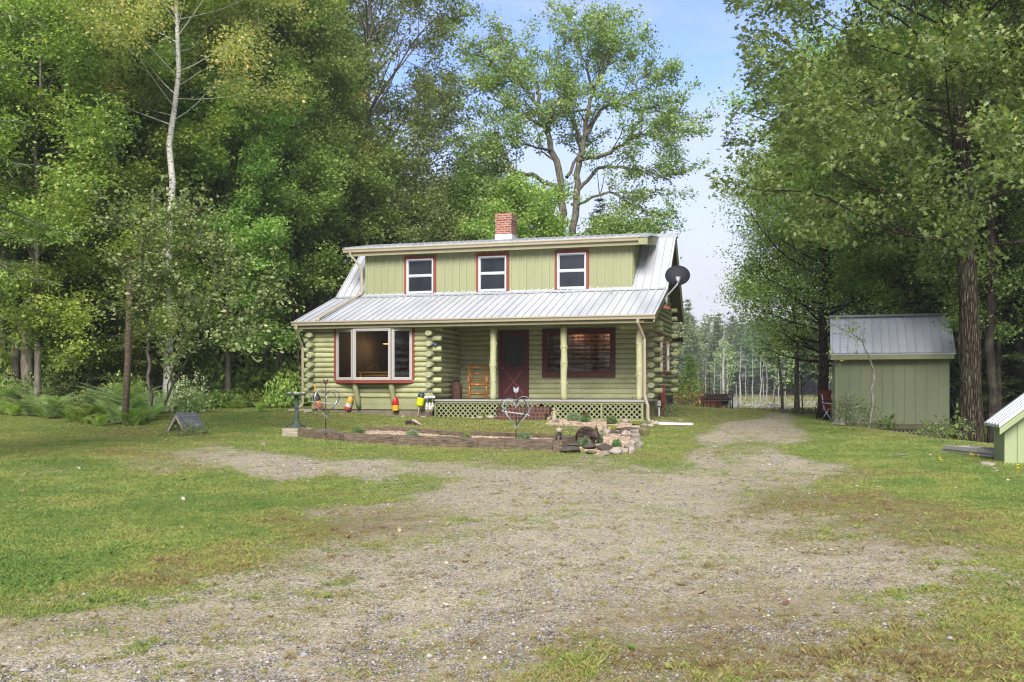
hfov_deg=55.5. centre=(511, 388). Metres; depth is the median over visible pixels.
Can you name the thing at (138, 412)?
fern
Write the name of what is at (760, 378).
dead tree
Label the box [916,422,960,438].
weed clump
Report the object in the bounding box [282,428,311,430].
plank
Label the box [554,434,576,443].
railroad tie
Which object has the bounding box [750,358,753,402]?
dead tree
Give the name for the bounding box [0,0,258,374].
maple tree
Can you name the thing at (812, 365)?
pine tree
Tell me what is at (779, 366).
sapling
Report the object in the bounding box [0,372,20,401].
shrub
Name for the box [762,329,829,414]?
sapling
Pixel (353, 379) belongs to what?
bay window
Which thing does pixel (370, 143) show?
birch tree
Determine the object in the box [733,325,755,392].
pine tree
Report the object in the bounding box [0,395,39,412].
fern
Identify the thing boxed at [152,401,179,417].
fern
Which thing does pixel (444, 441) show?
railroad tie
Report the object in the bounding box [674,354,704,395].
young fir
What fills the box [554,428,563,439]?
sheep statue
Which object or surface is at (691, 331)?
birch tree
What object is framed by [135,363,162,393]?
shrub
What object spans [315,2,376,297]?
spruce tree
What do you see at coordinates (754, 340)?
fir tree
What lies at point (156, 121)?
maple tree
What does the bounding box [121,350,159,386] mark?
shrub
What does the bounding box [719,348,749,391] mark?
fir tree
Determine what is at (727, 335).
fir tree
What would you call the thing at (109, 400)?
fern
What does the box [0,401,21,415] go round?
fern
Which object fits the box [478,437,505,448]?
railroad tie
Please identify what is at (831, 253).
maple tree
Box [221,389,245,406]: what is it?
shrub
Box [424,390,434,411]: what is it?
lantern
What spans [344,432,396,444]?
railroad tie
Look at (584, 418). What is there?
garden plant
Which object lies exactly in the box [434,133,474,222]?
spruce tree
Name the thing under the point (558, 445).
railroad tie
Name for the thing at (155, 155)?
maple tree
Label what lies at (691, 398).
shrub
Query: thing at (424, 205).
maple tree
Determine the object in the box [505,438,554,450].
railroad tie
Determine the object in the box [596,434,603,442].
garden plant
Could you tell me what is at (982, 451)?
stacked wooden boards
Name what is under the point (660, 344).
window
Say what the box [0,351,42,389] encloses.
shrub
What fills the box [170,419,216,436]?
weed clump
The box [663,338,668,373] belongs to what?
window
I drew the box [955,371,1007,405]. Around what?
spruce tree
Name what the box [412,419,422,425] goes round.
root wood
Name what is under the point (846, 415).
weed clump
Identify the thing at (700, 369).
pine tree
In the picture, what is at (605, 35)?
oak tree
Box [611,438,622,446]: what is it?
garden plant
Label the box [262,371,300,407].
shrub
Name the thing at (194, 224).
slender tree
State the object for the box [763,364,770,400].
dead tree
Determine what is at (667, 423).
white board
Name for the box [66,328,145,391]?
shrub
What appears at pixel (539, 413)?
brick steps
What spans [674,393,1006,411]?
marsh sedge
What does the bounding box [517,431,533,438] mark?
garden plant
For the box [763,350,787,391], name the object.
fir tree
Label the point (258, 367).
shrub
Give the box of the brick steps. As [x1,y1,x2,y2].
[497,406,551,419]
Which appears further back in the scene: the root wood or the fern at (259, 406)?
the fern at (259, 406)
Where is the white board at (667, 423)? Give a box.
[659,422,692,424]
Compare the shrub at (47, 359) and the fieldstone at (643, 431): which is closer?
the fieldstone at (643, 431)
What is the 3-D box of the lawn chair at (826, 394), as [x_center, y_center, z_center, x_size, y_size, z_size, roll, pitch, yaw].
[10.338,0.593,31.513,0.476,1.040,0.556,0,0,-29]
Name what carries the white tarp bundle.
on the ground at (416, 603)
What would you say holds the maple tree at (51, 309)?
on the ground at (416, 603)
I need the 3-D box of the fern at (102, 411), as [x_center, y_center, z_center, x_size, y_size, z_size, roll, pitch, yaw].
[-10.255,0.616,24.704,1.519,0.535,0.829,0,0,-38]
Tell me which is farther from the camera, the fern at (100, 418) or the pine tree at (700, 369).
the pine tree at (700, 369)
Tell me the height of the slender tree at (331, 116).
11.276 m
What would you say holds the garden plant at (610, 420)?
on the wood chips
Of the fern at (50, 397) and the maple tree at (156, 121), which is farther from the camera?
the maple tree at (156, 121)
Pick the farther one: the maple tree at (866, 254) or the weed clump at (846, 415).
the maple tree at (866, 254)
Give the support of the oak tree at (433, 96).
on the ground at (416, 603)
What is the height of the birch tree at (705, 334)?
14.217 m
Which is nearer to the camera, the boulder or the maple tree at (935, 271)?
the boulder
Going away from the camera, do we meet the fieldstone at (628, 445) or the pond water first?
the fieldstone at (628, 445)
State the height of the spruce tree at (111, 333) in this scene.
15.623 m
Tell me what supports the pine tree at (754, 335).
on the ground at (416, 603)
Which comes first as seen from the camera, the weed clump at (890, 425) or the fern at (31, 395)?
the weed clump at (890, 425)
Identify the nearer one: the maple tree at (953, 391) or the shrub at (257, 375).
the shrub at (257, 375)
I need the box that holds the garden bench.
[701,394,732,408]
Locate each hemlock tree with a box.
[870,206,1007,409]
[893,28,1023,363]
[933,78,1023,413]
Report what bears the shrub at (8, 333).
on the ground at (416, 603)
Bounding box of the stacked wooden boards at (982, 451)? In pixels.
[941,445,993,456]
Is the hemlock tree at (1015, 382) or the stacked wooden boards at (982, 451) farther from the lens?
the hemlock tree at (1015, 382)
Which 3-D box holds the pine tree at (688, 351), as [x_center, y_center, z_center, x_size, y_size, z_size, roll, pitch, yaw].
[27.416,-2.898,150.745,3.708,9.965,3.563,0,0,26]
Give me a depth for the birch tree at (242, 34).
29.35 m
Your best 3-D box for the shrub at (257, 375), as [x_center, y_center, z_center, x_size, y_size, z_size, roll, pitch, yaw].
[-9.278,-0.215,34.706,2.141,1.768,2.104,0,0,-17]
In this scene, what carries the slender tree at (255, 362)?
on the ground at (416, 603)
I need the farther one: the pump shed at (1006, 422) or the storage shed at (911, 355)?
the storage shed at (911, 355)
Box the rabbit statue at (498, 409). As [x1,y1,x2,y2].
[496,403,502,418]
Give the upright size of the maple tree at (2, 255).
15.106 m
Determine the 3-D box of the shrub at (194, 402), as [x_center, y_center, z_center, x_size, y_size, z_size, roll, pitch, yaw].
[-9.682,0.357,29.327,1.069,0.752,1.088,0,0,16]
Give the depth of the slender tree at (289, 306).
38.96 m
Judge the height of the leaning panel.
1.206 m
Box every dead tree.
[714,330,735,393]
[726,362,728,393]
[737,351,747,402]
[741,366,746,401]
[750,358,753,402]
[759,347,764,401]
[762,357,765,400]
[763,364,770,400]
[772,361,786,402]
[773,382,774,407]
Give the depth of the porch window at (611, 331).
29.73 m
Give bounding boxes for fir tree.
[21,201,162,402]
[690,314,708,384]
[698,322,712,384]
[704,319,735,386]
[704,346,738,391]
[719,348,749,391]
[725,315,743,386]
[725,320,739,346]
[726,346,744,389]
[742,315,764,385]
[743,341,776,393]
[743,364,774,392]
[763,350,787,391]
[770,369,803,390]
[786,372,817,393]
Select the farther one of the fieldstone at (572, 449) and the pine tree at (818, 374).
the pine tree at (818, 374)
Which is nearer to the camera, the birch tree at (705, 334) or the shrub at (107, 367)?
the shrub at (107, 367)
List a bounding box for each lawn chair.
[815,400,831,419]
[820,390,831,420]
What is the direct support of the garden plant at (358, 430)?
on the ground at (416, 603)
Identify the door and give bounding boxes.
[501,333,525,397]
[832,362,834,421]
[1017,424,1023,462]
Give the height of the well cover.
0.457 m
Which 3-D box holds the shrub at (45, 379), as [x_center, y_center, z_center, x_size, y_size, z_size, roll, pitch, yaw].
[-12.777,-0.883,29.195,3.011,3.241,3.091,0,0,-43]
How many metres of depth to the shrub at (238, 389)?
32.58 m
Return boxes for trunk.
[116,253,143,425]
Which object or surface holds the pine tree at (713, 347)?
on the ground at (416, 603)
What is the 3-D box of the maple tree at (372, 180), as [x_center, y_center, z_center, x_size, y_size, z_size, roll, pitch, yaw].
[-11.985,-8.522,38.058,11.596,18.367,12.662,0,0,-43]
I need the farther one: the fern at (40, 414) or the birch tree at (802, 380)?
the birch tree at (802, 380)
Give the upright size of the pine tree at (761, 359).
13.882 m
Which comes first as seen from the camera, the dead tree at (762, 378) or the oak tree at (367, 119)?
the oak tree at (367, 119)
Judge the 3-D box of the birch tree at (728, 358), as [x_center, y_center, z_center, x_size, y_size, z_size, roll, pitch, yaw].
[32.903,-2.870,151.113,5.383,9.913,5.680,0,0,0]
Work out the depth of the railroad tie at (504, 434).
21.32 m
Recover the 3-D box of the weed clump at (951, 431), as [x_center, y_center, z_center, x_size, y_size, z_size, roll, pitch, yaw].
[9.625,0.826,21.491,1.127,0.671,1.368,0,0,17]
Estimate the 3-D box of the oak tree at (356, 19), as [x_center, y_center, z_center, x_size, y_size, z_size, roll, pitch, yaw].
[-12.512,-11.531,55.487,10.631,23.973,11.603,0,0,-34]
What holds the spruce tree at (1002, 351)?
on the ground at (416, 603)
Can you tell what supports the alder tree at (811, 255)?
on the ground at (416, 603)
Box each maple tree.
[0,0,115,353]
[0,0,156,410]
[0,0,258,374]
[0,141,203,389]
[4,17,162,314]
[19,0,260,358]
[93,0,412,368]
[97,8,335,374]
[105,62,306,406]
[163,44,364,393]
[219,107,424,366]
[241,33,378,363]
[331,178,486,277]
[424,162,525,241]
[447,165,587,240]
[567,207,684,302]
[706,4,929,333]
[774,18,957,354]
[787,2,1021,324]
[813,126,984,362]
[831,0,1023,400]
[834,0,1023,387]
[882,131,1023,410]
[900,287,956,414]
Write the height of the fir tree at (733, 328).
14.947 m
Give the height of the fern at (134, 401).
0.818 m
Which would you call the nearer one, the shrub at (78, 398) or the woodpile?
the shrub at (78, 398)
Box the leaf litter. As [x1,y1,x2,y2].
[0,411,1008,610]
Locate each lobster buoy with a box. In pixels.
[313,384,321,411]
[344,394,352,412]
[392,397,398,414]
[416,390,424,415]
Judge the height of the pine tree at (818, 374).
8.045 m
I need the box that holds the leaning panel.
[950,399,956,428]
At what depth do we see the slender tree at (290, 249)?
35.98 m
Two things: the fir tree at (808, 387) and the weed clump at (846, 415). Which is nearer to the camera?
the weed clump at (846, 415)
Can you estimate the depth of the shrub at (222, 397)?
32.01 m
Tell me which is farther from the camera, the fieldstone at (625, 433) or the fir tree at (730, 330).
the fir tree at (730, 330)
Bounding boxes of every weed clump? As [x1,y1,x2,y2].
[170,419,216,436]
[655,399,682,416]
[830,388,883,426]
[831,383,858,424]
[870,412,896,429]
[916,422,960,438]
[919,410,974,439]
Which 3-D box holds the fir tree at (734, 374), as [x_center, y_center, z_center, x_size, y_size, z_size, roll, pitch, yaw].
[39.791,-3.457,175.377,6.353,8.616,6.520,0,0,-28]
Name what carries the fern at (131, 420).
on the ground at (416, 603)
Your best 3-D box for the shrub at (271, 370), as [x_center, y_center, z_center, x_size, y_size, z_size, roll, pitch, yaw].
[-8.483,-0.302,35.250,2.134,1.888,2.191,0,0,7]
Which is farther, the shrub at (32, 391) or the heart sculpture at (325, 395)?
the shrub at (32, 391)
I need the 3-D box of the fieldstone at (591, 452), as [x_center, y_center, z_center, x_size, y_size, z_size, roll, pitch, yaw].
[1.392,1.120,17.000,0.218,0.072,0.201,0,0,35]
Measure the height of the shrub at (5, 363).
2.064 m
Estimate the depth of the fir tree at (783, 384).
163.22 m
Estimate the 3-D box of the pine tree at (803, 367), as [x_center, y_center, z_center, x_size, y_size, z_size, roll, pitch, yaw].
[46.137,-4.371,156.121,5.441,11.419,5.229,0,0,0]
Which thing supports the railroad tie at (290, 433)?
on the ground at (416, 603)
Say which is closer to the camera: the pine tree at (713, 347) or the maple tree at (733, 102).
the maple tree at (733, 102)
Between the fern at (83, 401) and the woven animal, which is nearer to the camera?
the woven animal
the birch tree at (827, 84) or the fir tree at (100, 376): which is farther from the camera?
the birch tree at (827, 84)
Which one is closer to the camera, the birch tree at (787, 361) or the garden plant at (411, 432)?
the garden plant at (411, 432)
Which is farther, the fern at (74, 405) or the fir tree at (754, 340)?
the fir tree at (754, 340)
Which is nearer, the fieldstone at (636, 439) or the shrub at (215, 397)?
the fieldstone at (636, 439)
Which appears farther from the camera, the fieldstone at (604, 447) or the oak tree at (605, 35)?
the oak tree at (605, 35)
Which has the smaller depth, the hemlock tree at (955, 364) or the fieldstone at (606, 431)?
the fieldstone at (606, 431)
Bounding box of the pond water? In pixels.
[740,401,957,407]
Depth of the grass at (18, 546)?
8.87 m
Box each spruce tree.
[0,0,83,387]
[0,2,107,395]
[0,143,122,351]
[81,174,253,360]
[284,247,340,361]
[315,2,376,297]
[394,122,432,228]
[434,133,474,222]
[468,129,517,209]
[584,196,610,235]
[955,326,1007,412]
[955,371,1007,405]
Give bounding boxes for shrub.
[0,342,20,393]
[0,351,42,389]
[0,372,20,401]
[1,335,48,370]
[1,383,21,406]
[6,309,46,360]
[9,369,69,406]
[34,318,135,398]
[34,349,54,369]
[41,350,86,390]
[62,390,90,410]
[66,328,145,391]
[66,389,88,404]
[80,370,155,406]
[97,355,133,383]
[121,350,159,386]
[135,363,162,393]
[137,359,187,391]
[141,343,176,374]
[158,372,214,413]
[173,388,211,411]
[174,317,264,397]
[174,370,194,392]
[183,350,240,396]
[187,373,216,404]
[195,393,214,408]
[203,389,228,407]
[211,389,232,407]
[219,383,248,406]
[221,358,275,400]
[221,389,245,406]
[228,397,245,407]
[240,348,296,388]
[240,356,282,386]
[243,390,264,406]
[250,354,294,392]
[256,394,277,407]
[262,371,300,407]
[263,361,312,404]
[268,345,311,405]
[673,367,716,405]
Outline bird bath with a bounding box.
[286,392,306,427]
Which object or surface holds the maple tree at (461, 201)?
on the ground at (416, 603)
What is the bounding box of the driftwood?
[739,398,817,409]
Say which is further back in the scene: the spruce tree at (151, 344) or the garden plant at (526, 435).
the spruce tree at (151, 344)
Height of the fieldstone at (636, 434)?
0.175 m
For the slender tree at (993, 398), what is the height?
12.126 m
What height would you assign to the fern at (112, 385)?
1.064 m
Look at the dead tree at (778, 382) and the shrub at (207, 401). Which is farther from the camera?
the dead tree at (778, 382)
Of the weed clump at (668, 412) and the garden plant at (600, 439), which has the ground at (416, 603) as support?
the weed clump at (668, 412)
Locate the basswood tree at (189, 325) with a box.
[83,169,304,405]
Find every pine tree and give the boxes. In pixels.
[675,298,704,376]
[678,338,697,389]
[692,351,705,384]
[704,313,731,393]
[710,358,721,391]
[731,312,757,394]
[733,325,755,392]
[735,327,759,396]
[746,319,760,392]
[755,314,777,393]
[773,314,804,394]
[785,326,812,394]
[802,322,818,394]
[814,367,831,384]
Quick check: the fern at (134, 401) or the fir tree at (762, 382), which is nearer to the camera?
the fern at (134, 401)
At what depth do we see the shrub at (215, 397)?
31.52 m
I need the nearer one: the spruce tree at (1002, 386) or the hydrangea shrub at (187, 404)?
the hydrangea shrub at (187, 404)
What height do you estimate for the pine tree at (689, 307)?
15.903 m
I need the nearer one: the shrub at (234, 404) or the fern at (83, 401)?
the fern at (83, 401)
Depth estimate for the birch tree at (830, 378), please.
151.75 m
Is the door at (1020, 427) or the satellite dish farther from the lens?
the satellite dish
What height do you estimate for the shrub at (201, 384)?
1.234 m
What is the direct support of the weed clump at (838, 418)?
on the ground at (416, 603)
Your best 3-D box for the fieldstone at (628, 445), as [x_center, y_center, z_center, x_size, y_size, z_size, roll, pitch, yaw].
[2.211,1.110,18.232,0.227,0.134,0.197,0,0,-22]
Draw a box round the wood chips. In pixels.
[365,418,640,454]
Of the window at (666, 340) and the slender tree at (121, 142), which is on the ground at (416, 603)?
the slender tree at (121, 142)
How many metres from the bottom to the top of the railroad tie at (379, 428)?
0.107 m
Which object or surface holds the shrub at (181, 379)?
on the ground at (416, 603)
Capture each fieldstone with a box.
[560,446,580,452]
[568,442,581,445]
[582,443,595,448]
[585,450,596,453]
[595,443,612,450]
[602,429,610,434]
[608,447,621,453]
[615,427,638,430]
[621,430,628,435]
[624,444,635,447]
[628,446,635,453]
[629,437,639,442]
[630,432,640,436]
[636,440,642,448]
[639,427,648,436]
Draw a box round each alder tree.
[699,143,867,414]
[704,129,926,419]
[756,42,952,324]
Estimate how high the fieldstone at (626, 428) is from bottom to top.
0.119 m
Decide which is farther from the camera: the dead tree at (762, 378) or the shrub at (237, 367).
the dead tree at (762, 378)
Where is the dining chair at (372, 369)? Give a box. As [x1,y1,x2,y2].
[366,364,379,376]
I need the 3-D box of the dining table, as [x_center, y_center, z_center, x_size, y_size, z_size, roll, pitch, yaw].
[-4.074,-0.138,30.434,1.240,0.735,0.800,0,0,16]
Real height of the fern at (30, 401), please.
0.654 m
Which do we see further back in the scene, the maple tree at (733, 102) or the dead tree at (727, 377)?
the dead tree at (727, 377)
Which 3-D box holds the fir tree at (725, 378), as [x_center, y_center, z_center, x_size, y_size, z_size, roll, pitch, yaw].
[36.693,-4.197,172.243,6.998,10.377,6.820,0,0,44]
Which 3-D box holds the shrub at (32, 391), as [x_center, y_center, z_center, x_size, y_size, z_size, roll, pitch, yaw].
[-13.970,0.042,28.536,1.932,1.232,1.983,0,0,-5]
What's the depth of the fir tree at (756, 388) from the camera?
162.47 m
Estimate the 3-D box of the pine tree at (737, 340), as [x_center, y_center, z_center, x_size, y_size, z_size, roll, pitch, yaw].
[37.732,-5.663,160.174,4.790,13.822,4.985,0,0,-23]
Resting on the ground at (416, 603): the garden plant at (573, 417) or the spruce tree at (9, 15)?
the spruce tree at (9, 15)
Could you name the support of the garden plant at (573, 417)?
on the wood chips
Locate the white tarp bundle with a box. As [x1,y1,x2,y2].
[722,397,738,408]
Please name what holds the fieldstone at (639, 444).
on the ground at (416, 603)
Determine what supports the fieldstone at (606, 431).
on the wood chips
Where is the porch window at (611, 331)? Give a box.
[542,328,615,376]
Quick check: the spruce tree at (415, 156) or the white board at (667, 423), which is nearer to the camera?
the white board at (667, 423)
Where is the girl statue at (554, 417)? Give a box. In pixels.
[549,408,558,419]
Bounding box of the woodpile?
[673,399,721,407]
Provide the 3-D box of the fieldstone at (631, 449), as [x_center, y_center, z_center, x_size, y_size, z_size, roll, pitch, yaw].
[2.106,1.097,17.056,0.127,0.157,0.130,0,0,0]
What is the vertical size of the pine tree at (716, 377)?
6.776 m
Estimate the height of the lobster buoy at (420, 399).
0.867 m
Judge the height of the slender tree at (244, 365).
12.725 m
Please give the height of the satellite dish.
1.200 m
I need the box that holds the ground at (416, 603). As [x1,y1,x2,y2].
[0,369,1023,681]
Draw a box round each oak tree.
[180,0,366,372]
[191,11,433,365]
[197,1,325,364]
[285,0,522,281]
[292,1,375,369]
[301,2,384,340]
[440,0,719,262]
[704,0,1023,441]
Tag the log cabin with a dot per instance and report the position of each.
(537, 321)
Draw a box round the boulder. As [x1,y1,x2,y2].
[980,462,995,465]
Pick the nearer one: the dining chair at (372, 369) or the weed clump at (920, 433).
the weed clump at (920, 433)
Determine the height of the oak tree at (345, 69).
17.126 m
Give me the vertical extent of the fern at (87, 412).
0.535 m
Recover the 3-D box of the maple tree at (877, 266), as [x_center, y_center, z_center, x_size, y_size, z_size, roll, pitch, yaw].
[14.608,-5.933,32.869,9.577,14.719,9.425,0,0,-40]
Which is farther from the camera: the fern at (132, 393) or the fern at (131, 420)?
the fern at (132, 393)
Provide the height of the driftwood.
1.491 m
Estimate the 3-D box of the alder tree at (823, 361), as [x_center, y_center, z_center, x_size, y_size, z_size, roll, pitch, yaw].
[11.142,-4.002,34.254,8.519,10.496,9.396,0,0,14]
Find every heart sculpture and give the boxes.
[309,379,341,429]
[500,387,531,437]
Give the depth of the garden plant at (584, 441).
18.57 m
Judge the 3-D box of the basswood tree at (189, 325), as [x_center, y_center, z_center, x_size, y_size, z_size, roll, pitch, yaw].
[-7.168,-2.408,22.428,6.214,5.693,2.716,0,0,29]
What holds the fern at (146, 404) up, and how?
on the ground at (416, 603)
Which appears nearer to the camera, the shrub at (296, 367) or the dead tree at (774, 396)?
the shrub at (296, 367)
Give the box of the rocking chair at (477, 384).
[468,364,487,398]
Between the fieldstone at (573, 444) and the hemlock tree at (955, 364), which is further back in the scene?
the hemlock tree at (955, 364)
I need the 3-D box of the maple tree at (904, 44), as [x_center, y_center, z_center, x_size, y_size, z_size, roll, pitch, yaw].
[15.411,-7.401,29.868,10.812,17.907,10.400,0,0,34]
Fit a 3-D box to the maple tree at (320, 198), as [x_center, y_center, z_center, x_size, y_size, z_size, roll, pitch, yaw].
[-8.790,-5.718,34.933,7.770,12.914,7.885,0,0,-38]
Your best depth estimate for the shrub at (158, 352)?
39.34 m
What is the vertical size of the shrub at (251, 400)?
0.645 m
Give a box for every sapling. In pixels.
[728,250,831,412]
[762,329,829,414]
[824,310,874,427]
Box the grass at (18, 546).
[0,404,1023,681]
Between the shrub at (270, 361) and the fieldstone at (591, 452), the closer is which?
the fieldstone at (591, 452)
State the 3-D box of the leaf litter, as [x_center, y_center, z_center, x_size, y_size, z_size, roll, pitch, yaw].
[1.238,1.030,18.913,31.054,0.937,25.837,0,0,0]
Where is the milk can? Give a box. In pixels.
[450,379,462,398]
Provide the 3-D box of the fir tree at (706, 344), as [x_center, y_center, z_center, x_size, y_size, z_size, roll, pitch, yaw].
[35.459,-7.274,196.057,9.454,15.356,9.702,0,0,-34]
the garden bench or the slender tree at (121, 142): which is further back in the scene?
the garden bench
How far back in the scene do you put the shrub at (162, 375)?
33.21 m
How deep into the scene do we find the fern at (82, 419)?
24.01 m
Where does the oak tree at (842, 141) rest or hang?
on the ground at (416, 603)
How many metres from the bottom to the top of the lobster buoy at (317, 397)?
1.099 m
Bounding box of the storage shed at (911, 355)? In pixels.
[829,313,955,438]
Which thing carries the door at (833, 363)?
in the storage shed at (911, 355)
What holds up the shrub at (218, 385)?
on the ground at (416, 603)
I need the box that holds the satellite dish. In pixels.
[663,265,689,309]
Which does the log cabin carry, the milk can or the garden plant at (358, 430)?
the milk can
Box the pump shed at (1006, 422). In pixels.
[984,393,1023,463]
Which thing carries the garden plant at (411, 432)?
on the wood chips
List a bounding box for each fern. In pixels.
[0,382,27,406]
[0,392,43,416]
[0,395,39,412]
[0,401,16,413]
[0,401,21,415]
[5,385,62,400]
[23,391,83,418]
[28,405,44,416]
[30,395,71,404]
[39,403,80,417]
[53,399,88,414]
[54,407,81,421]
[60,388,120,416]
[60,403,105,422]
[64,412,94,423]
[74,376,155,395]
[76,387,139,414]
[79,403,120,422]
[80,385,143,406]
[84,395,140,424]
[84,412,109,425]
[85,382,164,403]
[88,397,147,409]
[96,390,168,416]
[110,390,182,421]
[110,408,156,425]
[120,406,153,424]
[138,389,192,413]
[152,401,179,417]
[252,402,271,411]
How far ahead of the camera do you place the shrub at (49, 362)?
29.07 m
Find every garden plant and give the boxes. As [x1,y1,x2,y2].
[350,426,365,433]
[405,429,418,435]
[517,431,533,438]
[566,411,579,420]
[577,436,591,445]
[580,411,591,421]
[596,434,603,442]
[606,415,618,423]
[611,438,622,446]
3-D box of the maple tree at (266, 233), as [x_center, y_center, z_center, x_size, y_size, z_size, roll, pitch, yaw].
[-10.035,-5.006,32.780,6.960,11.593,6.894,0,0,0]
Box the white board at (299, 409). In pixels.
[288,409,311,410]
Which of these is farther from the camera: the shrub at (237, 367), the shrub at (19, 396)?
the shrub at (237, 367)
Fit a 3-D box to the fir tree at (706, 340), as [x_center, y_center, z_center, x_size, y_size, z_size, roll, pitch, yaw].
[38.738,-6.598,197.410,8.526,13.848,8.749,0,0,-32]
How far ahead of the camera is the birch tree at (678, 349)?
154.60 m
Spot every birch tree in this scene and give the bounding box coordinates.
[32,0,210,365]
[46,0,327,410]
[184,0,389,362]
[672,322,695,378]
[673,311,710,383]
[697,311,730,390]
[705,337,738,389]
[710,38,911,313]
[764,340,803,395]
[774,320,814,393]
[809,344,831,392]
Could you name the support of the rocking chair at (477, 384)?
on the log cabin
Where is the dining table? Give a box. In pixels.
[358,372,404,376]
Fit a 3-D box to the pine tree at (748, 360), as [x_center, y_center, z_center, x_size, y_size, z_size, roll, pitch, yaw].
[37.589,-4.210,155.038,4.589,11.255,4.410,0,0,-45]
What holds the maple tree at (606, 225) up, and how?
on the ground at (416, 603)
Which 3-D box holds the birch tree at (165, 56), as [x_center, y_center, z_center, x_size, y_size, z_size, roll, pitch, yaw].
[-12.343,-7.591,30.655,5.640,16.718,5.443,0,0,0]
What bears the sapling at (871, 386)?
on the ground at (416, 603)
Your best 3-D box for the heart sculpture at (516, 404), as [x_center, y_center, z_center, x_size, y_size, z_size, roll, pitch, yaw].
[0.083,0.528,20.627,0.676,1.123,0.350,0,0,11]
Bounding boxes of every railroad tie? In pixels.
[282,431,297,436]
[298,428,344,441]
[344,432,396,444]
[365,427,392,430]
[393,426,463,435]
[396,435,477,447]
[470,431,577,439]
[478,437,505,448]
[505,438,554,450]
[553,440,567,451]
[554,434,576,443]
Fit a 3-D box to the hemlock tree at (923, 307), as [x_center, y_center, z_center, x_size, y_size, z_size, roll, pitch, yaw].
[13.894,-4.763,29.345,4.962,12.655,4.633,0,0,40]
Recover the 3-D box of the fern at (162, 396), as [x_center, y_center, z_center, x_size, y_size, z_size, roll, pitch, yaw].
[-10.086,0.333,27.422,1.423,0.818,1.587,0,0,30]
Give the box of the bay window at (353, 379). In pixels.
[334,328,414,407]
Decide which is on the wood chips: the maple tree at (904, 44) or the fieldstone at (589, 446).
the fieldstone at (589, 446)
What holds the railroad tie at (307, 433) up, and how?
on the ground at (416, 603)
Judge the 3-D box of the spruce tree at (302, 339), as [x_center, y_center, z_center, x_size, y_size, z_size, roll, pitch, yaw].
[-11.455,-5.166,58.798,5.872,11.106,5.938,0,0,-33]
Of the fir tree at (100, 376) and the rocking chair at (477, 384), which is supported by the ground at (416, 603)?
the fir tree at (100, 376)
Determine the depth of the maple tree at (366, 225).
38.58 m
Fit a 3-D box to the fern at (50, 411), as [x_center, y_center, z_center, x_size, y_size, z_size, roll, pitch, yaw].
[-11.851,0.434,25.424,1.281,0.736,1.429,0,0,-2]
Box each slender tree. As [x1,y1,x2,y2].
[28,100,168,304]
[133,96,254,386]
[181,168,278,379]
[192,54,305,390]
[197,125,288,386]
[230,96,320,382]
[271,107,351,361]
[272,125,352,365]
[286,162,333,367]
[870,6,1023,375]
[898,1,1023,442]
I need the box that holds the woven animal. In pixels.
[576,426,599,443]
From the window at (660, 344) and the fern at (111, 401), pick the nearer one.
the fern at (111, 401)
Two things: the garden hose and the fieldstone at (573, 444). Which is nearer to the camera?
the fieldstone at (573, 444)
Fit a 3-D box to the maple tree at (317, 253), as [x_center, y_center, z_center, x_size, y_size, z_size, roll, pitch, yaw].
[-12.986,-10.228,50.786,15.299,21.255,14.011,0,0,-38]
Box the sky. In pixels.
[174,0,932,363]
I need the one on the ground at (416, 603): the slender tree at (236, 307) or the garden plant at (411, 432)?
the slender tree at (236, 307)
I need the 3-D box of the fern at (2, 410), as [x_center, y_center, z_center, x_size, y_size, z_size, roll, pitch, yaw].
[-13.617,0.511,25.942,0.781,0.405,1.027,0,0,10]
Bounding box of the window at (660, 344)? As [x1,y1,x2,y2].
[657,333,662,373]
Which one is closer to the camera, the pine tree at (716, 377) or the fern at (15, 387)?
the fern at (15, 387)
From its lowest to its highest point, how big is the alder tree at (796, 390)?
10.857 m
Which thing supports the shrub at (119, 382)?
on the ground at (416, 603)
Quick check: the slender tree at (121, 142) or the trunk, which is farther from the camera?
the slender tree at (121, 142)
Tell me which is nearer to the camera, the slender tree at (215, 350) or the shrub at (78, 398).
the shrub at (78, 398)
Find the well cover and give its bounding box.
[166,412,204,430]
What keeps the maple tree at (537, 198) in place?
on the ground at (416, 603)
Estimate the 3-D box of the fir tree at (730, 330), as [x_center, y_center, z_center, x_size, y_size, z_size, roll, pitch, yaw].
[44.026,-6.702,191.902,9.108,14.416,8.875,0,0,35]
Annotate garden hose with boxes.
[660,385,665,415]
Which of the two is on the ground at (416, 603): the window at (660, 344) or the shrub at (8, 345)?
the shrub at (8, 345)
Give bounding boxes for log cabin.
[291,213,684,421]
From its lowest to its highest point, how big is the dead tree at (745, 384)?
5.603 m
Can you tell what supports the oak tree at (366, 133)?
on the ground at (416, 603)
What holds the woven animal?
on the wood chips
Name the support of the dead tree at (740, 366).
in the pond water
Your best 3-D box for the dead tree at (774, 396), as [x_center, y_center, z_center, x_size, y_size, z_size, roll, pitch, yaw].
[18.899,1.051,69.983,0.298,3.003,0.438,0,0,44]

